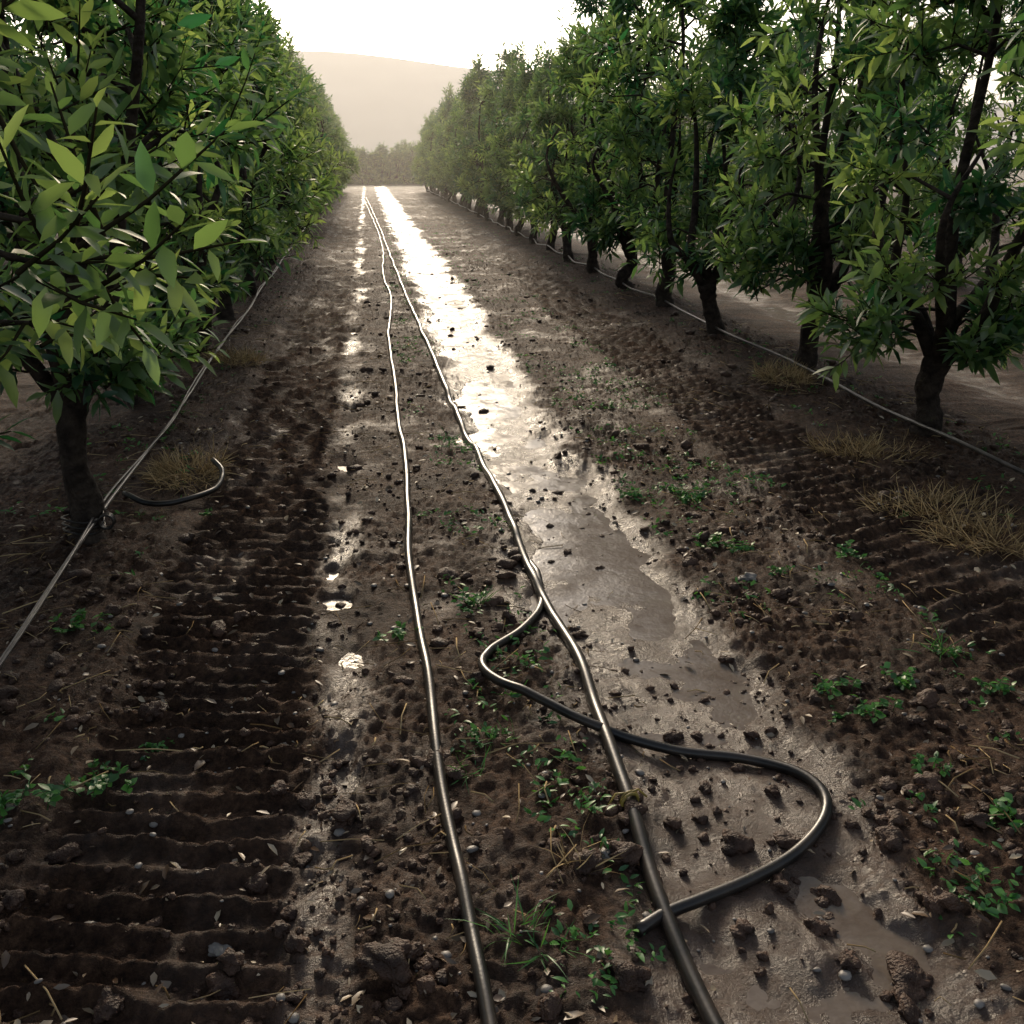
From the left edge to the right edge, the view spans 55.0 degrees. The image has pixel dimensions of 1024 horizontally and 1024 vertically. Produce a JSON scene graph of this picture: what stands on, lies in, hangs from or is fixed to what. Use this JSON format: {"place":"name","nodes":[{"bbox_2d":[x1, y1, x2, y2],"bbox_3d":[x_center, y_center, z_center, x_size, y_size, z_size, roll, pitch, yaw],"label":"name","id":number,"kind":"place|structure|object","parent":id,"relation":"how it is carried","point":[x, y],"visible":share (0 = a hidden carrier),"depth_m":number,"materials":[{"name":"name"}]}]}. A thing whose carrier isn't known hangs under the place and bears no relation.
{"place":"outdoors","nodes":[
{"label":"outdoors","id":0,"kind":"place"},
{"bbox_2d":[0,166,1023,1023],"bbox_3d":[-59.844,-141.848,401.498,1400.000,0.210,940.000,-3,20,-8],"label":"ground","id":1,"kind":"structure","parent":0,"point":[102,952],"depth_m":3.84,"materials":[{"name":"soil"}]},
{"bbox_2d":[0,772,63,818],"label":"weed plant","id":2,"kind":"object","parent":1,"relation":"on","point":[52,792],"visible":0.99,"depth_m":2.84,"materials":[{"name":"green plant"}]},
{"bbox_2d":[23,36,65,197],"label":"fruit tree","id":3,"kind":"object","parent":1,"relation":"on","point":[49,56],"visible":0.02,"depth_m":21.84,"materials":[{"name":"green plant"}]},
{"bbox_2d":[49,608,111,633],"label":"weed plant","id":4,"kind":"object","parent":1,"relation":"on","point":[76,618],"visible":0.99,"depth_m":3.98,"materials":[{"name":"green plant"}]},
{"bbox_2d":[78,758,111,785],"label":"weed plant","id":5,"kind":"object","parent":1,"relation":"on","point":[91,765],"visible":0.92,"depth_m":3.07,"materials":[{"name":"green plant"}]},
{"bbox_2d":[59,761,137,799],"bbox_3d":[-1.231,0.817,2.947,0.175,0.061,0.212,15,24,35],"label":"weed plant","id":6,"kind":"object","parent":1,"relation":"on","point":[97,786],"visible":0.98,"depth_m":2.94,"materials":[{"name":"green plant"}]},
{"bbox_2d":[92,986,130,1023],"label":"mud clod","id":7,"kind":"object","parent":1,"relation":"on","point":[109,1005],"visible":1,"depth_m":2.21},
{"bbox_2d":[0,0,261,405],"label":"fruit tree","id":8,"kind":"object","parent":1,"relation":"on","point":[192,193],"visible":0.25,"depth_m":6.91,"materials":[{"name":"green plant"}]},
{"bbox_2d":[0,0,266,450],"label":"fruit tree","id":9,"kind":"object","parent":1,"relation":"on","point":[47,223],"visible":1,"depth_m":1.83,"materials":[{"name":"green plant"}]},
{"bbox_2d":[0,223,307,667],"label":"drip pipe","id":10,"kind":"object","parent":1,"relation":"on","point":[40,602],"visible":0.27,"depth_m":5.10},
{"bbox_2d":[139,738,174,760],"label":"weed plant","id":11,"kind":"object","parent":1,"relation":"on","point":[150,744],"visible":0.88,"depth_m":3.23,"materials":[{"name":"green plant"}]},
{"bbox_2d":[0,0,314,545],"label":"fruit tree","id":12,"kind":"object","parent":1,"relation":"on","point":[140,34],"visible":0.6,"depth_m":4.21,"materials":[{"name":"green plant"}]},
{"bbox_2d":[61,511,115,534],"bbox_3d":[-2.083,0.044,4.853,0.259,0.095,0.199,-3,20,-8],"label":"tie wire","id":13,"kind":"object","parent":12,"relation":"attached to","point":[112,517],"visible":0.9,"depth_m":4.81,"materials":[{"name":"metal"}]},
{"bbox_2d":[34,0,301,351],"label":"fruit tree","id":14,"kind":"object","parent":1,"relation":"on","point":[249,225],"visible":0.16,"depth_m":8.89,"materials":[{"name":"green plant"}]},
{"bbox_2d":[122,458,224,506],"bbox_3d":[-1.827,-0.160,5.542,0.315,0.108,0.638,13,24,33],"label":"drip hose offcut","id":15,"kind":"object","parent":1,"relation":"on","point":[207,492],"visible":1,"depth_m":5.38,"materials":[{"name":"rubber"}]},
{"bbox_2d":[134,433,246,494],"bbox_3d":[-1.933,-0.293,5.866,0.699,0.299,0.913,-3,20,-8],"label":"dry grass tuft","id":16,"kind":"object","parent":1,"relation":"on","point":[160,467],"visible":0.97,"depth_m":5.83,"materials":[{"name":"plant"}]},
{"bbox_2d":[208,942,231,957],"bbox_3d":[-0.715,1.077,2.413,0.062,0.032,0.053,-3,20,-8],"label":"stone","id":17,"kind":"object","parent":1,"relation":"on","point":[215,949],"visible":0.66,"depth_m":2.40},
{"bbox_2d":[142,0,331,320],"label":"fruit tree","id":18,"kind":"object","parent":1,"relation":"on","point":[292,175],"visible":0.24,"depth_m":10.88,"materials":[{"name":"green plant"}]},
{"bbox_2d":[200,343,276,368],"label":"dry grass tuft","id":19,"kind":"object","parent":1,"relation":"on","point":[239,354],"visible":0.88,"depth_m":9.07,"materials":[{"name":"plant"}]},
{"bbox_2d":[178,0,302,279],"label":"fruit tree","id":20,"kind":"object","parent":1,"relation":"on","point":[272,155],"visible":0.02,"depth_m":14.53,"materials":[{"name":"green plant"}]},
{"bbox_2d":[156,0,343,295],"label":"fruit tree","id":21,"kind":"object","parent":1,"relation":"on","point":[322,182],"visible":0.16,"depth_m":12.86,"materials":[{"name":"green plant"}]},
{"bbox_2d":[222,0,325,264],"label":"fruit tree","id":22,"kind":"object","parent":1,"relation":"on","point":[297,115],"visible":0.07,"depth_m":16.34,"materials":[{"name":"green plant"}]},
{"bbox_2d":[226,7,351,252],"bbox_3d":[-4.296,-7.222,18.743,2.627,4.770,2.257,4,20,11],"label":"fruit tree","id":23,"kind":"object","parent":1,"relation":"on","point":[325,157],"visible":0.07,"depth_m":18.64,"materials":[{"name":"green plant"}]},
{"bbox_2d":[276,44,322,235],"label":"fruit tree","id":24,"kind":"object","parent":1,"relation":"on","point":[311,107],"visible":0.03,"depth_m":22.59,"materials":[{"name":"green plant"}]},
{"bbox_2d":[280,30,329,230],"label":"fruit tree","id":25,"kind":"object","parent":1,"relation":"on","point":[292,55],"visible":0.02,"depth_m":24.39,"materials":[{"name":"green plant"}]},
{"bbox_2d":[263,332,363,814],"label":"puddle water","id":26,"kind":"structure","parent":1,"relation":"on","point":[331,606],"depth_m":3.88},
{"bbox_2d":[297,58,346,225],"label":"fruit tree","id":27,"kind":"object","parent":1,"relation":"on","point":[334,134],"visible":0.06,"depth_m":27.11,"materials":[{"name":"green plant"}]},
{"bbox_2d":[297,58,363,202],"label":"fruit tree","id":28,"kind":"object","parent":1,"relation":"on","point":[353,160],"visible":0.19,"depth_m":29.12,"materials":[{"name":"green plant"}]},
{"bbox_2d":[314,74,346,188],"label":"fruit tree","id":29,"kind":"object","parent":1,"relation":"on","point":[332,112],"visible":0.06,"depth_m":42.66,"materials":[{"name":"green plant"}]},
{"bbox_2d":[354,936,418,985],"bbox_3d":[-0.289,1.044,2.314,0.149,0.076,0.129,7,21,19],"label":"mud clod","id":30,"kind":"object","parent":1,"relation":"on","point":[387,960],"visible":1,"depth_m":2.27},
{"bbox_2d":[281,138,501,184],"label":"distant trees","id":31,"kind":"object","parent":1,"relation":"on","point":[382,164],"visible":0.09,"depth_m":78.22,"materials":[{"name":"green plant"}]},
{"bbox_2d":[372,621,422,643],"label":"weed plant","id":32,"kind":"object","parent":1,"relation":"on","point":[399,632],"visible":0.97,"depth_m":3.93,"materials":[{"name":"green plant"}]},
{"bbox_2d":[414,109,436,194],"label":"fruit tree","id":33,"kind":"object","parent":1,"relation":"on","point":[424,129],"visible":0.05,"depth_m":52.34,"materials":[{"name":"green plant"}]},
{"bbox_2d":[410,108,444,197],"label":"fruit tree","id":34,"kind":"object","parent":1,"relation":"on","point":[415,160],"visible":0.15,"depth_m":48.68,"materials":[{"name":"green plant"}]},
{"bbox_2d":[362,198,497,1023],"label":"irrigation hose","id":35,"kind":"object","parent":1,"relation":"on","point":[486,1004],"visible":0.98,"depth_m":3.03,"materials":[{"name":"rubber"}]},
{"bbox_2d":[418,136,443,198],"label":"fruit tree","id":36,"kind":"object","parent":1,"relation":"on","point":[427,150],"visible":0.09,"depth_m":47.02,"materials":[{"name":"green plant"}]},
{"bbox_2d":[421,98,447,199],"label":"fruit tree","id":37,"kind":"object","parent":1,"relation":"on","point":[428,137],"visible":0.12,"depth_m":44.72,"materials":[{"name":"green plant"}]},
{"bbox_2d":[426,100,451,201],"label":"fruit tree","id":38,"kind":"object","parent":1,"relation":"on","point":[442,189],"visible":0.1,"depth_m":43.50,"materials":[{"name":"green plant"}]},
{"bbox_2d":[425,82,458,203],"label":"fruit tree","id":39,"kind":"object","parent":1,"relation":"on","point":[445,111],"visible":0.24,"depth_m":40.67,"materials":[{"name":"green plant"}]},
{"bbox_2d":[430,111,462,205],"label":"fruit tree","id":40,"kind":"object","parent":1,"relation":"on","point":[441,159],"visible":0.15,"depth_m":38.85,"materials":[{"name":"green plant"}]},
{"bbox_2d":[436,87,486,207],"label":"fruit tree","id":41,"kind":"object","parent":1,"relation":"on","point":[448,186],"visible":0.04,"depth_m":37.09,"materials":[{"name":"green plant"}]},
{"bbox_2d":[441,76,483,211],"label":"fruit tree","id":42,"kind":"object","parent":1,"relation":"on","point":[448,127],"visible":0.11,"depth_m":34.92,"materials":[{"name":"green plant"}]},
{"bbox_2d":[442,59,502,213],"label":"fruit tree","id":43,"kind":"object","parent":1,"relation":"on","point":[468,110],"visible":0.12,"depth_m":33.27,"materials":[{"name":"green plant"}]},
{"bbox_2d":[459,587,487,604],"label":"weed plant","id":44,"kind":"object","parent":1,"relation":"on","point":[469,599],"visible":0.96,"depth_m":4.25,"materials":[{"name":"green plant"}]},
{"bbox_2d":[444,49,505,216],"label":"fruit tree","id":45,"kind":"object","parent":1,"relation":"on","point":[463,93],"visible":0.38,"depth_m":30.77,"materials":[{"name":"green plant"}]},
{"bbox_2d":[458,107,505,221],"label":"fruit tree","id":46,"kind":"object","parent":1,"relation":"on","point":[484,203],"visible":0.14,"depth_m":29.48,"materials":[{"name":"green plant"}]},
{"bbox_2d":[469,721,498,747],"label":"weed plant","id":47,"kind":"object","parent":1,"relation":"on","point":[475,733],"visible":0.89,"depth_m":3.25,"materials":[{"name":"green plant"}]},
{"bbox_2d":[452,58,529,225],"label":"fruit tree","id":48,"kind":"object","parent":1,"relation":"on","point":[470,162],"visible":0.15,"depth_m":27.56,"materials":[{"name":"green plant"}]},
{"bbox_2d":[474,39,531,235],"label":"fruit tree","id":49,"kind":"object","parent":1,"relation":"on","point":[506,97],"visible":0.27,"depth_m":23.50,"materials":[{"name":"green plant"}]},
{"bbox_2d":[454,876,557,965],"bbox_3d":[-0.007,0.967,2.428,0.203,0.148,0.254,16,25,38],"label":"grass tuft","id":50,"kind":"object","parent":1,"relation":"on","point":[497,921],"visible":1,"depth_m":2.41,"materials":[{"name":"green plant"}]},
{"bbox_2d":[472,34,544,229],"bbox_3d":[-0.012,-9.706,25.439,2.063,4.909,2.524,14,24,34],"label":"fruit tree","id":51,"kind":"object","parent":1,"relation":"on","point":[489,92],"visible":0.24,"depth_m":25.11,"materials":[{"name":"green plant"}]},
{"bbox_2d":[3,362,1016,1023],"bbox_3d":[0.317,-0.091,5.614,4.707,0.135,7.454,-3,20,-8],"label":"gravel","id":52,"kind":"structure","parent":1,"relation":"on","point":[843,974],"depth_m":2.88,"materials":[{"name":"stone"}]},
{"bbox_2d":[0,224,1023,1008],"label":"ground weeds","id":53,"kind":"object","parent":1,"relation":"on","point":[620,916],"visible":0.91,"depth_m":3.74,"materials":[{"name":"green plant"}]},
{"bbox_2d":[0,255,1023,1023],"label":"fallen leaves","id":54,"kind":"object","parent":1,"relation":"on","point":[592,919],"visible":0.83,"depth_m":3.25,"materials":[{"name":"brown plant"}]},
{"bbox_2d":[0,288,1023,1023],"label":"straw","id":55,"kind":"object","parent":1,"relation":"on","point":[496,666],"visible":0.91,"depth_m":3.65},
{"bbox_2d":[483,42,570,243],"bbox_3d":[0.426,-7.887,21.355,2.464,4.280,2.079,7,21,20],"label":"fruit tree","id":56,"kind":"object","parent":1,"relation":"on","point":[524,79],"visible":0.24,"depth_m":21.22,"materials":[{"name":"green plant"}]},
{"bbox_2d":[500,37,583,250],"bbox_3d":[0.902,-7.115,19.322,1.996,4.118,2.324,-8,21,-22],"label":"fruit tree","id":57,"kind":"object","parent":1,"relation":"on","point":[538,85],"visible":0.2,"depth_m":19.10,"materials":[{"name":"green plant"}]},
{"bbox_2d":[366,198,723,1023],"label":"irrigation hose","id":58,"kind":"object","parent":1,"relation":"on","point":[704,1004],"visible":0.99,"depth_m":3.07,"materials":[{"name":"rubber"}]},
{"bbox_2d":[607,788,646,808],"bbox_3d":[0.338,0.847,2.885,0.131,0.061,0.035,-6,20,-15],"label":"tie tape","id":59,"kind":"object","parent":58,"relation":"attached to","point":[626,795],"visible":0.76,"depth_m":2.88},
{"bbox_2d":[497,909,594,978],"bbox_3d":[0.076,1.021,2.351,0.235,0.130,0.220,-3,20,-8],"label":"grass tuft","id":60,"kind":"object","parent":1,"relation":"on","point":[536,957],"visible":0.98,"depth_m":2.36,"materials":[{"name":"green plant"}]},
{"bbox_2d":[511,5,615,261],"bbox_3d":[1.092,-6.614,17.476,2.184,4.443,2.450,-10,22,-27],"label":"fruit tree","id":61,"kind":"object","parent":1,"relation":"on","point":[562,112],"visible":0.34,"depth_m":17.37,"materials":[{"name":"green plant"}]},
{"bbox_2d":[536,814,624,873],"bbox_3d":[0.183,0.899,2.661,0.262,0.168,0.283,0,20,-1],"label":"grass tuft","id":62,"kind":"object","parent":1,"relation":"on","point":[568,862],"visible":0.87,"depth_m":2.62,"materials":[{"name":"plant"}]},
{"bbox_2d":[509,0,664,273],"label":"fruit tree","id":63,"kind":"object","parent":1,"relation":"on","point":[581,67],"visible":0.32,"depth_m":15.61,"materials":[{"name":"green plant"}]},
{"bbox_2d":[547,0,702,288],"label":"fruit tree","id":64,"kind":"object","parent":1,"relation":"on","point":[608,236],"visible":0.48,"depth_m":13.83,"materials":[{"name":"green plant"}]},
{"bbox_2d":[379,194,929,1023],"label":"puddle water","id":65,"kind":"structure","parent":1,"relation":"on","point":[621,576],"depth_m":4.45,"materials":[{"name":"liquid"}]},
{"bbox_2d":[810,884,841,906],"bbox_3d":[0.835,1.022,2.618,0.058,0.049,0.095,-12,23,-30],"label":"mud clod","id":66,"kind":"object","parent":65,"relation":"in","point":[830,893],"visible":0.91,"depth_m":2.61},
{"bbox_2d":[477,557,832,937],"bbox_3d":[0.302,0.600,3.616,0.805,0.131,2.425,-7,21,-18],"label":"irrigation hose","id":67,"kind":"object","parent":1,"relation":"on","point":[790,856],"visible":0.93,"depth_m":3.12,"materials":[{"name":"rubber"}]},
{"bbox_2d":[568,0,775,307],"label":"fruit tree","id":68,"kind":"object","parent":1,"relation":"on","point":[624,134],"visible":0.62,"depth_m":11.56,"materials":[{"name":"green plant"}]},
{"bbox_2d":[691,532,739,548],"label":"weed plant","id":69,"kind":"object","parent":1,"relation":"on","point":[713,540],"visible":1,"depth_m":4.87,"materials":[{"name":"green plant"}]},
{"bbox_2d":[686,91,760,228],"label":"fruit tree","id":70,"kind":"object","parent":1,"relation":"on","point":[706,138],"visible":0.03,"depth_m":24.04,"materials":[{"name":"green plant"}]},
{"bbox_2d":[617,0,832,334],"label":"fruit tree","id":71,"kind":"object","parent":1,"relation":"on","point":[742,16],"visible":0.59,"depth_m":9.85,"materials":[{"name":"green plant"}]},
{"bbox_2d":[427,190,1023,474],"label":"drip pipe","id":72,"kind":"object","parent":1,"relation":"on","point":[988,455],"visible":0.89,"depth_m":7.51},
{"bbox_2d":[558,232,895,352],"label":"puddle water","id":73,"kind":"structure","parent":1,"relation":"on","point":[787,315],"depth_m":12.48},
{"bbox_2d":[720,540,754,552],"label":"weed plant","id":74,"kind":"object","parent":1,"relation":"on","point":[745,547],"visible":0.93,"depth_m":4.80,"materials":[{"name":"green plant"}]},
{"bbox_2d":[711,56,803,217],"bbox_3d":[5.679,-8.246,22.223,2.468,4.398,2.082,-10,22,-25],"label":"fruit tree","id":75,"kind":"object","parent":1,"relation":"on","point":[714,150],"visible":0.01,"depth_m":22.15,"materials":[{"name":"green plant"}]},
{"bbox_2d":[763,785,779,798],"bbox_3d":[0.795,0.855,3.000,0.054,0.035,0.051,-3,20,-8],"label":"mud clod","id":76,"kind":"object","parent":1,"relation":"on","point":[773,791],"visible":1,"depth_m":2.99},
{"bbox_2d":[741,354,818,393],"bbox_3d":[2.268,-1.177,8.290,0.695,0.270,0.992,-3,20,-8],"label":"dry grass tuft","id":77,"kind":"object","parent":1,"relation":"on","point":[799,373],"visible":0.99,"depth_m":8.24,"materials":[{"name":"plant"}]},
{"bbox_2d":[736,0,852,219],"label":"fruit tree","id":78,"kind":"object","parent":1,"relation":"on","point":[809,68],"visible":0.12,"depth_m":19.64,"materials":[{"name":"green plant"}]},
{"bbox_2d":[695,0,965,369],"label":"fruit tree","id":79,"kind":"object","parent":1,"relation":"on","point":[813,258],"visible":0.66,"depth_m":7.74,"materials":[{"name":"green plant"}]},
{"bbox_2d":[812,673,861,699],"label":"weed plant","id":80,"kind":"object","parent":1,"relation":"on","point":[835,691],"visible":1,"depth_m":3.53,"materials":[{"name":"green plant"}]},
{"bbox_2d":[776,3,922,258],"bbox_3d":[6.329,-7.133,18.378,2.751,4.927,2.321,3,20,9],"label":"fruit tree","id":81,"kind":"object","parent":1,"relation":"on","point":[835,116],"visible":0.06,"depth_m":17.94,"materials":[{"name":"green plant"}]},
{"bbox_2d":[839,949,861,973],"bbox_3d":[0.814,1.087,2.380,0.051,0.037,0.063,-3,20,-8],"label":"mud clod","id":82,"kind":"object","parent":1,"relation":"on","point":[850,962],"visible":1,"depth_m":2.36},
{"bbox_2d":[835,539,866,559],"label":"weed plant","id":83,"kind":"object","parent":1,"relation":"on","point":[844,550],"visible":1,"depth_m":4.70,"materials":[{"name":"green plant"}]},
{"bbox_2d":[795,425,940,464],"bbox_3d":[2.301,-0.437,6.432,1.008,0.264,0.681,14,24,33],"label":"dry grass tuft","id":84,"kind":"object","parent":1,"relation":"on","point":[874,444],"visible":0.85,"depth_m":6.39,"materials":[{"name":"plant"}]},
{"bbox_2d":[849,694,903,722],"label":"weed plant","id":85,"kind":"object","parent":1,"relation":"on","point":[860,710],"visible":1,"depth_m":3.39,"materials":[{"name":"green plant"}]},
{"bbox_2d":[881,809,904,827],"bbox_3d":[1.097,0.887,2.830,0.072,0.054,0.077,-3,20,-8],"label":"mud clod","id":86,"kind":"object","parent":1,"relation":"on","point":[895,817],"visible":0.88,"depth_m":2.82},
{"bbox_2d":[880,661,915,689],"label":"weed plant","id":87,"kind":"object","parent":1,"relation":"on","point":[903,679],"visible":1,"depth_m":3.57,"materials":[{"name":"green plant"}]},
{"bbox_2d":[793,0,1023,436],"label":"fruit tree","id":88,"kind":"object","parent":1,"relation":"on","point":[992,332],"visible":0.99,"depth_m":5.99,"materials":[{"name":"green plant"}]},
{"bbox_2d":[885,950,932,1003],"bbox_3d":[0.952,1.116,2.343,0.108,0.065,0.171,4,20,10],"label":"mud clod","id":89,"kind":"object","parent":1,"relation":"on","point":[912,979],"visible":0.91,"depth_m":2.33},
{"bbox_2d":[861,14,983,253],"bbox_3d":[6.688,-6.128,16.349,2.362,4.421,1.930,-10,22,-25],"label":"fruit tree","id":90,"kind":"object","parent":1,"relation":"on","point":[908,232],"visible":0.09,"depth_m":15.98,"materials":[{"name":"green plant"}]},
{"bbox_2d":[911,751,952,776],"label":"weed plant","id":91,"kind":"object","parent":1,"relation":"on","point":[917,763],"visible":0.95,"depth_m":3.06,"materials":[{"name":"green plant"}]},
{"bbox_2d":[899,623,964,666],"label":"grass tuft","id":92,"kind":"object","parent":1,"relation":"on","point":[941,643],"visible":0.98,"depth_m":3.79,"materials":[{"name":"green plant"}]},
{"bbox_2d":[850,475,1023,526],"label":"dry grass tuft","id":93,"kind":"object","parent":1,"relation":"on","point":[936,501],"visible":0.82,"depth_m":5.41,"materials":[{"name":"plant"}]},
{"bbox_2d":[915,885,963,914],"bbox_3d":[1.099,0.998,2.533,0.102,0.072,0.082,-3,20,-8],"label":"mud clod","id":94,"kind":"object","parent":1,"relation":"on","point":[938,900],"visible":0.98,"depth_m":2.50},
{"bbox_2d":[900,495,1023,562],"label":"dry grass tuft","id":95,"kind":"object","parent":1,"relation":"on","point":[981,525],"visible":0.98,"depth_m":4.93,"materials":[{"name":"plant"}]},
{"bbox_2d":[910,0,1023,283],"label":"fruit tree","id":96,"kind":"object","parent":1,"relation":"on","point":[966,242],"visible":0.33,"depth_m":14.07,"materials":[{"name":"green plant"}]},
{"bbox_2d":[958,862,1020,917],"bbox_3d":[1.224,0.975,2.542,0.162,0.063,0.174,7,21,18],"label":"weed plant","id":97,"kind":"object","parent":1,"relation":"on","point":[999,891],"visible":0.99,"depth_m":2.50,"materials":[{"name":"green plant"}]},
{"bbox_2d":[965,0,1023,226],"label":"fruit tree","id":98,"kind":"object","parent":1,"relation":"on","point":[1010,56],"visible":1,"depth_m":4.22,"materials":[{"name":"green plant"}]},
{"bbox_2d":[972,677,1016,695],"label":"weed plant","id":99,"kind":"object","parent":1,"relation":"on","point":[1003,687],"visible":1,"depth_m":3.52,"materials":[{"name":"green plant"}]},
{"bbox_2d":[970,81,1023,256],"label":"fruit tree","id":100,"kind":"object","parent":1,"relation":"on","point":[983,135],"visible":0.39,"depth_m":12.66,"materials":[{"name":"green plant"}]},
{"bbox_2d":[985,792,1023,831],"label":"weed plant","id":101,"kind":"object","parent":1,"relation":"on","point":[1000,805],"visible":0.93,"depth_m":2.85,"materials":[{"name":"green plant"}]},
{"bbox_2d":[0,246,1023,1023],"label":"mud clods","id":102,"kind":"object","parent":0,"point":[630,976],"visible":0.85,"depth_m":3.03,"materials":[{"name":"soil"}]},
{"bbox_2d":[5,0,1023,105],"label":"sky","id":103,"kind":"structure","parent":0,"point":[442,32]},
{"bbox_2d":[42,51,1023,165],"bbox_3d":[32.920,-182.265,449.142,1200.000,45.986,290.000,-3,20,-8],"label":"hill","id":104,"kind":"structure","parent":0,"point":[389,102],"depth_m":347.82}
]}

